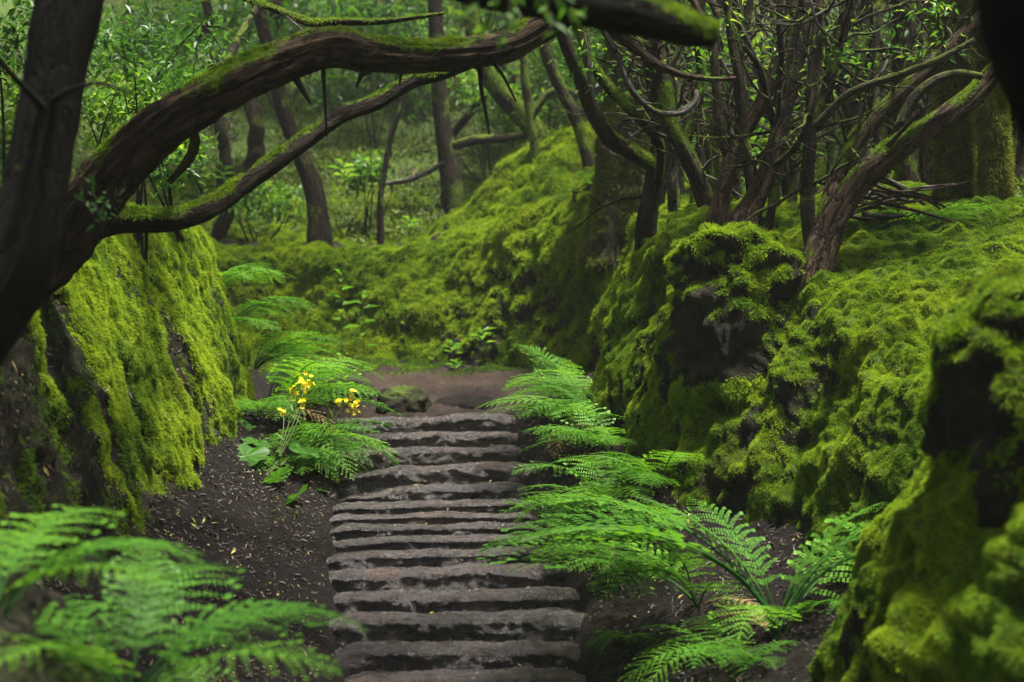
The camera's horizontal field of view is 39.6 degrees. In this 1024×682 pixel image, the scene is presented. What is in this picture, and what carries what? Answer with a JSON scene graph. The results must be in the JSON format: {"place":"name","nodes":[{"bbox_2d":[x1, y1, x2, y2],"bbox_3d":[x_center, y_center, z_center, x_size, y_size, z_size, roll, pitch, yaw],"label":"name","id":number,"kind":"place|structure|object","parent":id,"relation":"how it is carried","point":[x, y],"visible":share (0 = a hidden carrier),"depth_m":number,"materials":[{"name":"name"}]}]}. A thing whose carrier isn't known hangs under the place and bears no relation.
{"place":"outdoors","nodes":[
{"label":"outdoors","id":0,"kind":"place"},
{"bbox_2d":[0,205,249,681],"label":"bank","id":1,"kind":"structure","parent":0,"point":[19,619],"depth_m":7.46,"materials":[{"name":"plant"}]},
{"bbox_2d":[0,66,19,187],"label":"leafy shrub","id":2,"kind":"object","parent":1,"relation":"on","point":[9,114],"visible":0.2,"depth_m":9.75,"materials":[{"name":"green plant"}]},
{"bbox_2d":[0,0,101,177],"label":"leafy shrub","id":3,"kind":"object","parent":1,"relation":"on","point":[14,61],"visible":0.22,"depth_m":9.52,"materials":[{"name":"green plant"}]},
{"bbox_2d":[0,504,209,617],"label":"fern","id":4,"kind":"object","parent":1,"relation":"on","point":[36,577],"visible":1,"depth_m":4.41,"materials":[{"name":"plant"}]},
{"bbox_2d":[74,64,158,151],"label":"leafy shrub","id":5,"kind":"object","parent":1,"relation":"on","point":[118,114],"visible":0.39,"depth_m":10.55,"materials":[{"name":"green plant"}]},
{"bbox_2d":[0,206,247,587],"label":"moss","id":6,"kind":"object","parent":1,"relation":"on","point":[32,470],"visible":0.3,"depth_m":7.55,"materials":[{"name":"plant"}]},
{"bbox_2d":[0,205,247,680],"bbox_3d":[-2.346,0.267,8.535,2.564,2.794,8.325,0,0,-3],"label":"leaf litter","id":7,"kind":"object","parent":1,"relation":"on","point":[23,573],"visible":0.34,"depth_m":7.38,"materials":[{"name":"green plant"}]},
{"bbox_2d":[0,201,255,563],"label":"moss","id":8,"kind":"object","parent":1,"relation":"on","point":[150,362],"visible":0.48,"depth_m":9.42,"materials":[{"name":"plant"}]},
{"bbox_2d":[7,0,252,279],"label":"leafy shrub","id":9,"kind":"object","parent":1,"relation":"on","point":[145,92],"visible":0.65,"depth_m":9.70,"materials":[{"name":"green plant"}]},
{"bbox_2d":[140,131,219,241],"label":"leafy shrub","id":10,"kind":"object","parent":1,"relation":"on","point":[157,177],"visible":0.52,"depth_m":10.76,"materials":[{"name":"green plant"}]},
{"bbox_2d":[0,545,369,681],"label":"fern","id":11,"kind":"object","parent":1,"relation":"on","point":[146,625],"visible":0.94,"depth_m":4.56,"materials":[{"name":"plant"}]},
{"bbox_2d":[158,658,237,681],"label":"fern","id":12,"kind":"object","parent":1,"relation":"on","point":[167,679],"visible":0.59,"depth_m":4.77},
{"bbox_2d":[215,261,296,285],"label":"fern","id":13,"kind":"object","parent":1,"relation":"on","point":[242,273],"visible":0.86,"depth_m":12.33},
{"bbox_2d":[232,295,322,330],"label":"fern","id":14,"kind":"object","parent":1,"relation":"on","point":[247,310],"visible":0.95,"depth_m":12.26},
{"bbox_2d":[235,388,344,439],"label":"fern","id":15,"kind":"object","parent":1,"relation":"on","point":[256,404],"visible":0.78,"depth_m":11.44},
{"bbox_2d":[0,0,722,365],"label":"leaning tree","id":16,"kind":"object","parent":1,"relation":"on","point":[52,84],"visible":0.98,"depth_m":4.90,"materials":[{"name":"brown plant"}]},
{"bbox_2d":[45,0,735,297],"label":"arching tree","id":17,"kind":"object","parent":1,"relation":"on","point":[134,152],"visible":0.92,"depth_m":7.77,"materials":[{"name":"brown plant"}]},
{"bbox_2d":[73,174,125,238],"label":"leafy sprig","id":18,"kind":"object","parent":17,"relation":"attached to","point":[99,229],"visible":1,"depth_m":6.20,"materials":[{"name":"green plant"}]},
{"bbox_2d":[147,12,249,85],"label":"leafy sprig","id":19,"kind":"object","parent":17,"relation":"attached to","point":[206,19],"visible":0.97,"depth_m":8.24,"materials":[{"name":"green plant"}]},
{"bbox_2d":[452,0,586,49],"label":"leafy sprig","id":20,"kind":"object","parent":17,"relation":"attached to","point":[573,14],"visible":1,"depth_m":4.21,"materials":[{"name":"green plant"}]},
{"bbox_2d":[43,355,851,681],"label":"path","id":21,"kind":"structure","parent":0,"point":[483,383],"depth_m":8.66,"materials":[{"name":"soil"}]},
{"bbox_2d":[236,419,319,513],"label":"broadleaf plant","id":22,"kind":"object","parent":21,"relation":"on","point":[256,454],"visible":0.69,"depth_m":10.55,"materials":[{"name":"green plant"}]},
{"bbox_2d":[272,371,314,469],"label":"flowering plant","id":23,"kind":"object","parent":21,"relation":"on","point":[293,408],"visible":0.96,"depth_m":10.78,"materials":[{"name":"yellow plant"}]},
{"bbox_2d":[251,329,345,368],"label":"fern","id":24,"kind":"object","parent":21,"relation":"on","point":[277,353],"visible":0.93,"depth_m":12.44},
{"bbox_2d":[253,453,346,482],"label":"fern","id":25,"kind":"object","parent":21,"relation":"on","point":[301,458],"visible":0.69,"depth_m":10.74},
{"bbox_2d":[265,341,384,399],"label":"fern","id":26,"kind":"object","parent":21,"relation":"on","point":[278,373],"visible":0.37,"depth_m":13.03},
{"bbox_2d":[291,388,360,471],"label":"flowering plant","id":27,"kind":"object","parent":21,"relation":"on","point":[351,396],"visible":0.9,"depth_m":10.97,"materials":[{"name":"yellow plant"}]},
{"bbox_2d":[259,418,398,479],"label":"fern","id":28,"kind":"object","parent":21,"relation":"on","point":[305,440],"visible":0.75,"depth_m":11.10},
{"bbox_2d":[260,353,403,420],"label":"fern","id":29,"kind":"object","parent":21,"relation":"on","point":[315,380],"visible":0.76,"depth_m":11.87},
{"bbox_2d":[289,439,380,474],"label":"fern","id":30,"kind":"object","parent":21,"relation":"on","point":[322,450],"visible":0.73,"depth_m":10.96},
{"bbox_2d":[317,379,376,400],"bbox_3d":[-1.553,0.500,13.391,0.551,0.290,0.484,0,0,0],"label":"mossy rock","id":31,"kind":"object","parent":21,"relation":"on","point":[367,396],"visible":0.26,"depth_m":13.22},
{"bbox_2d":[376,385,431,413],"bbox_3d":[-0.967,0.571,12.740,0.496,0.350,0.471,0,0,0],"label":"mossy rock","id":32,"kind":"object","parent":21,"relation":"on","point":[404,398],"visible":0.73,"depth_m":12.58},
{"bbox_2d":[330,412,515,432],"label":"stone step","id":33,"kind":"object","parent":21,"relation":"on","point":[472,421],"visible":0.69,"depth_m":12.12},
{"bbox_2d":[332,431,518,449],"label":"stone step","id":34,"kind":"object","parent":21,"relation":"on","point":[450,439],"visible":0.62,"depth_m":11.84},
{"bbox_2d":[330,444,521,477],"bbox_3d":[-0.745,1.031,11.729,1.980,0.367,0.521,0,0,0],"label":"stone step","id":35,"kind":"object","parent":21,"relation":"on","point":[420,456],"visible":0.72,"depth_m":11.53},
{"bbox_2d":[339,481,527,502],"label":"stone step","id":36,"kind":"object","parent":21,"relation":"on","point":[480,490],"visible":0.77,"depth_m":10.83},
{"bbox_2d":[332,498,534,514],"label":"stone step","id":37,"kind":"object","parent":21,"relation":"on","point":[476,505],"visible":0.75,"depth_m":10.49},
{"bbox_2d":[329,511,537,527],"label":"stone step","id":38,"kind":"object","parent":21,"relation":"on","point":[437,517],"visible":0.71,"depth_m":10.25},
{"bbox_2d":[335,461,535,498],"bbox_3d":[-0.604,1.143,11.399,1.684,0.379,0.510,0,0,0],"label":"stone step","id":39,"kind":"object","parent":21,"relation":"on","point":[376,480],"visible":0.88,"depth_m":11.20,"materials":[{"name":"stone"}]},
{"bbox_2d":[329,521,544,540],"bbox_3d":[-0.563,1.435,10.202,1.778,0.298,0.546,0,0,0],"label":"stone step","id":40,"kind":"object","parent":21,"relation":"on","point":[352,531],"visible":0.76,"depth_m":10.01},
{"bbox_2d":[332,534,545,553],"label":"stone step","id":41,"kind":"object","parent":21,"relation":"on","point":[420,542],"visible":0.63,"depth_m":9.76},
{"bbox_2d":[326,545,557,570],"bbox_3d":[-0.444,1.536,9.699,1.908,0.312,0.517,0,0,-2],"label":"stone step","id":42,"kind":"object","parent":21,"relation":"on","point":[431,557],"visible":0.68,"depth_m":9.49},
{"bbox_2d":[45,367,849,681],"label":"leaf litter","id":43,"kind":"object","parent":21,"relation":"on","point":[197,655],"visible":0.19,"depth_m":8.49,"materials":[{"name":"brown plant"}]},
{"bbox_2d":[328,563,569,592],"bbox_3d":[-0.382,1.628,9.387,1.941,0.362,0.507,0,0,0],"label":"stone step","id":44,"kind":"object","parent":21,"relation":"on","point":[467,576],"visible":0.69,"depth_m":9.18,"materials":[{"name":"stone"}]},
{"bbox_2d":[249,354,651,500],"bbox_3d":[-1.670,0.506,15.272,8.874,1.217,11.570,0,0,0],"label":"moss","id":45,"kind":"object","parent":21,"relation":"on","point":[413,365],"visible":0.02,"depth_m":15.66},
{"bbox_2d":[333,586,579,615],"bbox_3d":[-0.342,1.726,9.110,1.886,0.344,0.527,0,0,0],"label":"stone step","id":46,"kind":"object","parent":21,"relation":"on","point":[478,599],"visible":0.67,"depth_m":8.89,"materials":[{"name":"stone"}]},
{"bbox_2d":[333,640,580,677],"bbox_3d":[-0.304,1.955,8.519,1.722,0.348,0.528,0,0,0],"label":"stone step","id":47,"kind":"object","parent":21,"relation":"on","point":[355,657],"visible":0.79,"depth_m":8.33,"materials":[{"name":"stone"}]},
{"bbox_2d":[329,607,586,648],"bbox_3d":[-0.316,1.833,8.835,1.867,0.382,0.528,0,0,0],"label":"stone step","id":48,"kind":"object","parent":21,"relation":"on","point":[548,624],"visible":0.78,"depth_m":8.63,"materials":[{"name":"stone"}]},
{"bbox_2d":[433,395,495,409],"bbox_3d":[-0.443,0.597,13.012,0.596,0.205,0.475,0,0,0],"label":"soil mound","id":49,"kind":"object","parent":21,"relation":"on","point":[466,402],"visible":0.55,"depth_m":12.85,"materials":[{"name":"soil"}]},
{"bbox_2d":[344,667,586,681],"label":"stone step","id":50,"kind":"object","parent":21,"relation":"on","point":[519,674],"visible":0.9,"depth_m":8.08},
{"bbox_2d":[501,367,595,406],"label":"fern","id":51,"kind":"object","parent":21,"relation":"on","point":[572,389],"visible":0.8,"depth_m":11.99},
{"bbox_2d":[513,343,591,395],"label":"fern","id":52,"kind":"object","parent":21,"relation":"on","point":[552,364],"visible":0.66,"depth_m":12.73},
{"bbox_2d":[511,491,607,536],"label":"fern","id":53,"kind":"object","parent":21,"relation":"on","point":[563,505],"visible":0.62,"depth_m":9.75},
{"bbox_2d":[502,455,653,521],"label":"fern","id":54,"kind":"object","parent":21,"relation":"on","point":[600,484],"visible":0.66,"depth_m":9.56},
{"bbox_2d":[519,401,641,451],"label":"fern","id":55,"kind":"object","parent":21,"relation":"on","point":[587,436],"visible":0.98,"depth_m":10.38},
{"bbox_2d":[537,540,668,580],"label":"fern","id":56,"kind":"object","parent":21,"relation":"on","point":[617,553],"visible":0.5,"depth_m":8.81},
{"bbox_2d":[544,450,704,492],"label":"fern","id":57,"kind":"object","parent":21,"relation":"on","point":[651,475],"visible":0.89,"depth_m":9.38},
{"bbox_2d":[505,539,762,616],"bbox_3d":[0.649,1.394,7.922,1.537,0.542,1.165,0,0,42],"label":"fern","id":58,"kind":"object","parent":21,"relation":"on","point":[656,570],"visible":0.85,"depth_m":7.93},
{"bbox_2d":[587,493,699,531],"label":"fern","id":59,"kind":"object","parent":21,"relation":"on","point":[661,511],"visible":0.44,"depth_m":8.99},
{"bbox_2d":[476,492,891,639],"bbox_3d":[1.323,1.284,7.618,3.027,0.907,1.893,0,0,0],"label":"fern","id":60,"kind":"object","parent":21,"relation":"on","point":[774,622],"visible":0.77,"depth_m":7.52,"materials":[{"name":"plant"}]},
{"bbox_2d":[618,613,771,681],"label":"fern","id":61,"kind":"object","parent":21,"relation":"on","point":[705,645],"visible":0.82,"depth_m":7.24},
{"bbox_2d":[699,638,797,668],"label":"fern","id":62,"kind":"object","parent":21,"relation":"on","point":[748,655],"visible":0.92,"depth_m":7.05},
{"bbox_2d":[0,0,1023,681],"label":"bank","id":63,"kind":"structure","parent":0,"point":[792,402],"depth_m":9.33,"materials":[{"name":"plant"}]},
{"bbox_2d":[86,0,231,102],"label":"leafy shrub","id":64,"kind":"object","parent":63,"relation":"on","point":[163,8],"visible":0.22,"depth_m":22.95,"materials":[{"name":"green plant"}]},
{"bbox_2d":[116,0,294,194],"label":"leafy shrub","id":65,"kind":"object","parent":63,"relation":"on","point":[235,7],"visible":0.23,"depth_m":21.81,"materials":[{"name":"green plant"}]},
{"bbox_2d":[199,0,234,241],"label":"background tree","id":66,"kind":"object","parent":63,"relation":"on","point":[221,227],"visible":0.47,"depth_m":19.96,"materials":[{"name":"brown plant"}]},
{"bbox_2d":[185,177,324,242],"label":"leafy shrub","id":67,"kind":"object","parent":63,"relation":"on","point":[264,212],"visible":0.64,"depth_m":19.75,"materials":[{"name":"green plant"}]},
{"bbox_2d":[243,0,282,171],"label":"background tree","id":68,"kind":"object","parent":63,"relation":"on","point":[256,149],"visible":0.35,"depth_m":22.83,"materials":[{"name":"brown plant"}]},
{"bbox_2d":[188,0,373,246],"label":"background tree","id":69,"kind":"object","parent":63,"relation":"on","point":[318,226],"visible":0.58,"depth_m":18.11,"materials":[{"name":"brown plant"}]},
{"bbox_2d":[198,0,379,111],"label":"leafy shrub","id":70,"kind":"object","parent":63,"relation":"on","point":[291,26],"visible":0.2,"depth_m":25.80,"materials":[{"name":"green plant"}]},
{"bbox_2d":[263,35,432,124],"bbox_3d":[-2.612,-4.552,26.135,3.639,2.041,3.040,0,0,0],"label":"leafy shrub","id":71,"kind":"object","parent":63,"relation":"on","point":[384,78],"visible":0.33,"depth_m":25.83,"materials":[{"name":"green plant"}]},
{"bbox_2d":[338,146,394,233],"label":"leafy shrub","id":72,"kind":"object","parent":63,"relation":"on","point":[370,174],"visible":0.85,"depth_m":20.43,"materials":[{"name":"green plant"}]},
{"bbox_2d":[284,0,464,148],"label":"leafy shrub","id":73,"kind":"object","parent":63,"relation":"on","point":[373,13],"visible":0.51,"depth_m":23.97,"materials":[{"name":"green plant"}]},
{"bbox_2d":[377,93,406,244],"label":"sapling","id":74,"kind":"object","parent":63,"relation":"on","point":[380,211],"visible":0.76,"depth_m":19.37,"materials":[{"name":"brown plant"}]},
{"bbox_2d":[293,0,514,96],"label":"leafy shrub","id":75,"kind":"object","parent":63,"relation":"on","point":[446,8],"visible":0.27,"depth_m":26.26,"materials":[{"name":"green plant"}]},
{"bbox_2d":[428,0,463,213],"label":"background tree","id":76,"kind":"object","parent":63,"relation":"on","point":[451,185],"visible":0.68,"depth_m":20.89,"materials":[{"name":"brown plant"}]},
{"bbox_2d":[451,132,525,150],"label":"tree branch","id":77,"kind":"object","parent":63,"relation":"on","point":[471,140],"visible":0.93,"depth_m":20.44,"materials":[{"name":"green plant"}]},
{"bbox_2d":[73,121,920,369],"bbox_3d":[-0.696,-1.436,18.684,19.004,3.956,9.122,0,0,28],"label":"moss","id":78,"kind":"object","parent":63,"relation":"on","point":[567,243],"visible":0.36,"depth_m":17.12,"materials":[{"name":"plant"}]},
{"bbox_2d":[446,65,547,182],"bbox_3d":[-0.273,-3.355,21.999,1.700,1.981,1.400,0,0,35],"label":"leafy shrub","id":79,"kind":"object","parent":63,"relation":"on","point":[506,121],"visible":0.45,"depth_m":21.88,"materials":[{"name":"green plant"}]},
{"bbox_2d":[460,3,547,139],"bbox_3d":[-0.068,-3.693,19.638,1.366,2.807,0.474,0,0,0],"label":"background tree","id":80,"kind":"object","parent":63,"relation":"on","point":[495,86],"visible":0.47,"depth_m":19.50,"materials":[{"name":"brown plant"}]},
{"bbox_2d":[0,0,1023,243],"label":"ground cover","id":81,"kind":"object","parent":63,"relation":"on","point":[403,147],"visible":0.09,"depth_m":23.77,"materials":[{"name":"green plant"}]},
{"bbox_2d":[516,15,577,163],"bbox_3d":[0.444,-3.406,19.036,0.884,2.808,0.208,0,0,0],"label":"background tree","id":82,"kind":"object","parent":63,"relation":"on","point":[531,112],"visible":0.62,"depth_m":18.95,"materials":[{"name":"brown plant"}]},
{"bbox_2d":[475,383,622,457],"bbox_3d":[0.276,0.595,10.910,1.134,0.545,1.326,0,0,0],"label":"fern","id":83,"kind":"object","parent":63,"relation":"on","point":[551,402],"visible":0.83,"depth_m":10.83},
{"bbox_2d":[497,27,601,131],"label":"leafy shrub","id":84,"kind":"object","parent":63,"relation":"on","point":[536,65],"visible":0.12,"depth_m":22.75,"materials":[{"name":"green plant"}]},
{"bbox_2d":[539,41,594,169],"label":"background tree","id":85,"kind":"object","parent":63,"relation":"on","point":[580,132],"visible":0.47,"depth_m":16.44,"materials":[{"name":"brown plant"}]},
{"bbox_2d":[512,0,671,125],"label":"leafy shrub","id":86,"kind":"object","parent":63,"relation":"on","point":[597,51],"visible":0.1,"depth_m":20.07,"materials":[{"name":"green plant"}]},
{"bbox_2d":[575,35,650,270],"bbox_3d":[5.297,-4.777,16.672,9.284,8.142,6.438,0,0,0],"label":"background tree","id":87,"kind":"object","parent":63,"relation":"on","point":[603,242],"visible":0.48,"depth_m":14.70,"materials":[{"name":"brown plant"}]},
{"bbox_2d":[527,0,725,251],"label":"twisted tree","id":88,"kind":"object","parent":63,"relation":"on","point":[652,162],"visible":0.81,"depth_m":11.40,"materials":[{"name":"brown plant"}]},
{"bbox_2d":[587,0,743,209],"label":"twisted tree","id":89,"kind":"object","parent":63,"relation":"on","point":[687,156],"visible":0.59,"depth_m":11.16,"materials":[{"name":"brown plant"}]},
{"bbox_2d":[664,27,729,212],"bbox_3d":[1.542,-2.032,12.569,0.738,2.058,0.515,0,0,-5],"label":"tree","id":90,"kind":"object","parent":63,"relation":"on","point":[673,195],"visible":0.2,"depth_m":12.36,"materials":[{"name":"brown plant"}]},
{"bbox_2d":[667,0,754,186],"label":"sapling","id":91,"kind":"object","parent":63,"relation":"on","point":[717,16],"visible":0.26,"depth_m":12.08,"materials":[{"name":"brown plant"}]},
{"bbox_2d":[681,2,765,195],"bbox_3d":[2.186,-2.588,15.562,1.370,2.236,1.189,0,0,15],"label":"leafy shrub","id":92,"kind":"object","parent":63,"relation":"on","point":[707,104],"visible":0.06,"depth_m":15.40,"materials":[{"name":"green plant"}]},
{"bbox_2d":[692,0,766,200],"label":"sapling","id":93,"kind":"object","parent":63,"relation":"on","point":[737,180],"visible":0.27,"depth_m":11.53,"materials":[{"name":"brown plant"}]},
{"bbox_2d":[664,221,805,423],"bbox_3d":[1.554,-0.025,9.803,1.015,1.641,1.216,0,0,0],"label":"mossy rock","id":94,"kind":"object","parent":63,"relation":"on","point":[735,285],"visible":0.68,"depth_m":9.36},
{"bbox_2d":[663,0,854,225],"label":"forked tree","id":95,"kind":"object","parent":63,"relation":"on","point":[719,210],"visible":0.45,"depth_m":10.66,"materials":[{"name":"brown plant"}]},
{"bbox_2d":[678,0,877,225],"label":"forked tree","id":96,"kind":"object","parent":63,"relation":"on","point":[757,184],"visible":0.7,"depth_m":10.29,"materials":[{"name":"brown plant"}]},
{"bbox_2d":[746,1,826,230],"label":"sapling","id":97,"kind":"object","parent":63,"relation":"on","point":[772,193],"visible":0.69,"depth_m":10.28,"materials":[{"name":"brown plant"}]},
{"bbox_2d":[583,181,1023,681],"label":"moss","id":98,"kind":"object","parent":63,"relation":"on","point":[989,568],"visible":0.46,"depth_m":8.56,"materials":[{"name":"plant"}]},
{"bbox_2d":[753,3,871,178],"bbox_3d":[2.592,-2.347,12.332,1.140,2.479,0.439,0,0,-13],"label":"sapling","id":99,"kind":"object","parent":63,"relation":"on","point":[832,155],"visible":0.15,"depth_m":12.40,"materials":[{"name":"brown plant"}]},
{"bbox_2d":[787,0,910,204],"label":"sapling","id":100,"kind":"object","parent":63,"relation":"on","point":[793,181],"visible":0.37,"depth_m":10.88,"materials":[{"name":"brown plant"}]},
{"bbox_2d":[797,0,902,194],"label":"straight tree","id":101,"kind":"object","parent":63,"relation":"on","point":[856,107],"visible":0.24,"depth_m":11.77,"materials":[{"name":"brown plant"}]},
{"bbox_2d":[743,0,993,295],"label":"leaning tree","id":102,"kind":"object","parent":63,"relation":"on","point":[850,184],"visible":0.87,"depth_m":9.61,"materials":[{"name":"brown plant"}]},
{"bbox_2d":[833,2,924,176],"bbox_3d":[3.402,-2.263,13.036,1.387,2.287,0.559,0,0,0],"label":"sapling","id":103,"kind":"object","parent":63,"relation":"on","point":[884,129],"visible":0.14,"depth_m":12.99,"materials":[{"name":"brown plant"}]},
{"bbox_2d":[845,0,931,181],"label":"straight tree","id":104,"kind":"object","parent":63,"relation":"on","point":[906,169],"visible":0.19,"depth_m":12.52,"materials":[{"name":"brown plant"}]},
{"bbox_2d":[854,14,933,184],"bbox_3d":[3.564,-2.529,11.847,1.500,2.624,0.363,0,0,9],"label":"sapling","id":105,"kind":"object","parent":63,"relation":"on","point":[924,166],"visible":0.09,"depth_m":11.77,"materials":[{"name":"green plant"}]},
{"bbox_2d":[871,0,930,147],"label":"sapling","id":106,"kind":"object","parent":63,"relation":"on","point":[876,95],"visible":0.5,"depth_m":11.62,"materials":[{"name":"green plant"}]},
{"bbox_2d":[871,201,1001,226],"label":"fern","id":107,"kind":"object","parent":63,"relation":"on","point":[943,211],"visible":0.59,"depth_m":9.87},
{"bbox_2d":[926,0,977,202],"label":"mossy tree","id":108,"kind":"object","parent":63,"relation":"on","point":[955,146],"visible":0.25,"depth_m":10.78,"materials":[{"name":"green plant"}]},
{"bbox_2d":[912,260,1023,530],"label":"mossy rock","id":109,"kind":"object","parent":63,"relation":"on","point":[970,410],"visible":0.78,"depth_m":5.20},
{"bbox_2d":[968,6,1018,199],"bbox_3d":[3.612,-1.478,10.622,0.452,3.246,0.495,0,0,0],"label":"mossy tree","id":110,"kind":"object","parent":63,"relation":"on","point":[994,176],"visible":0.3,"depth_m":10.51,"materials":[{"name":"green plant"}]},
{"bbox_2d":[971,0,1023,141],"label":"dark tree","id":111,"kind":"object","parent":63,"relation":"on","point":[999,26],"visible":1,"depth_m":1.77,"materials":[{"name":"black plant"}]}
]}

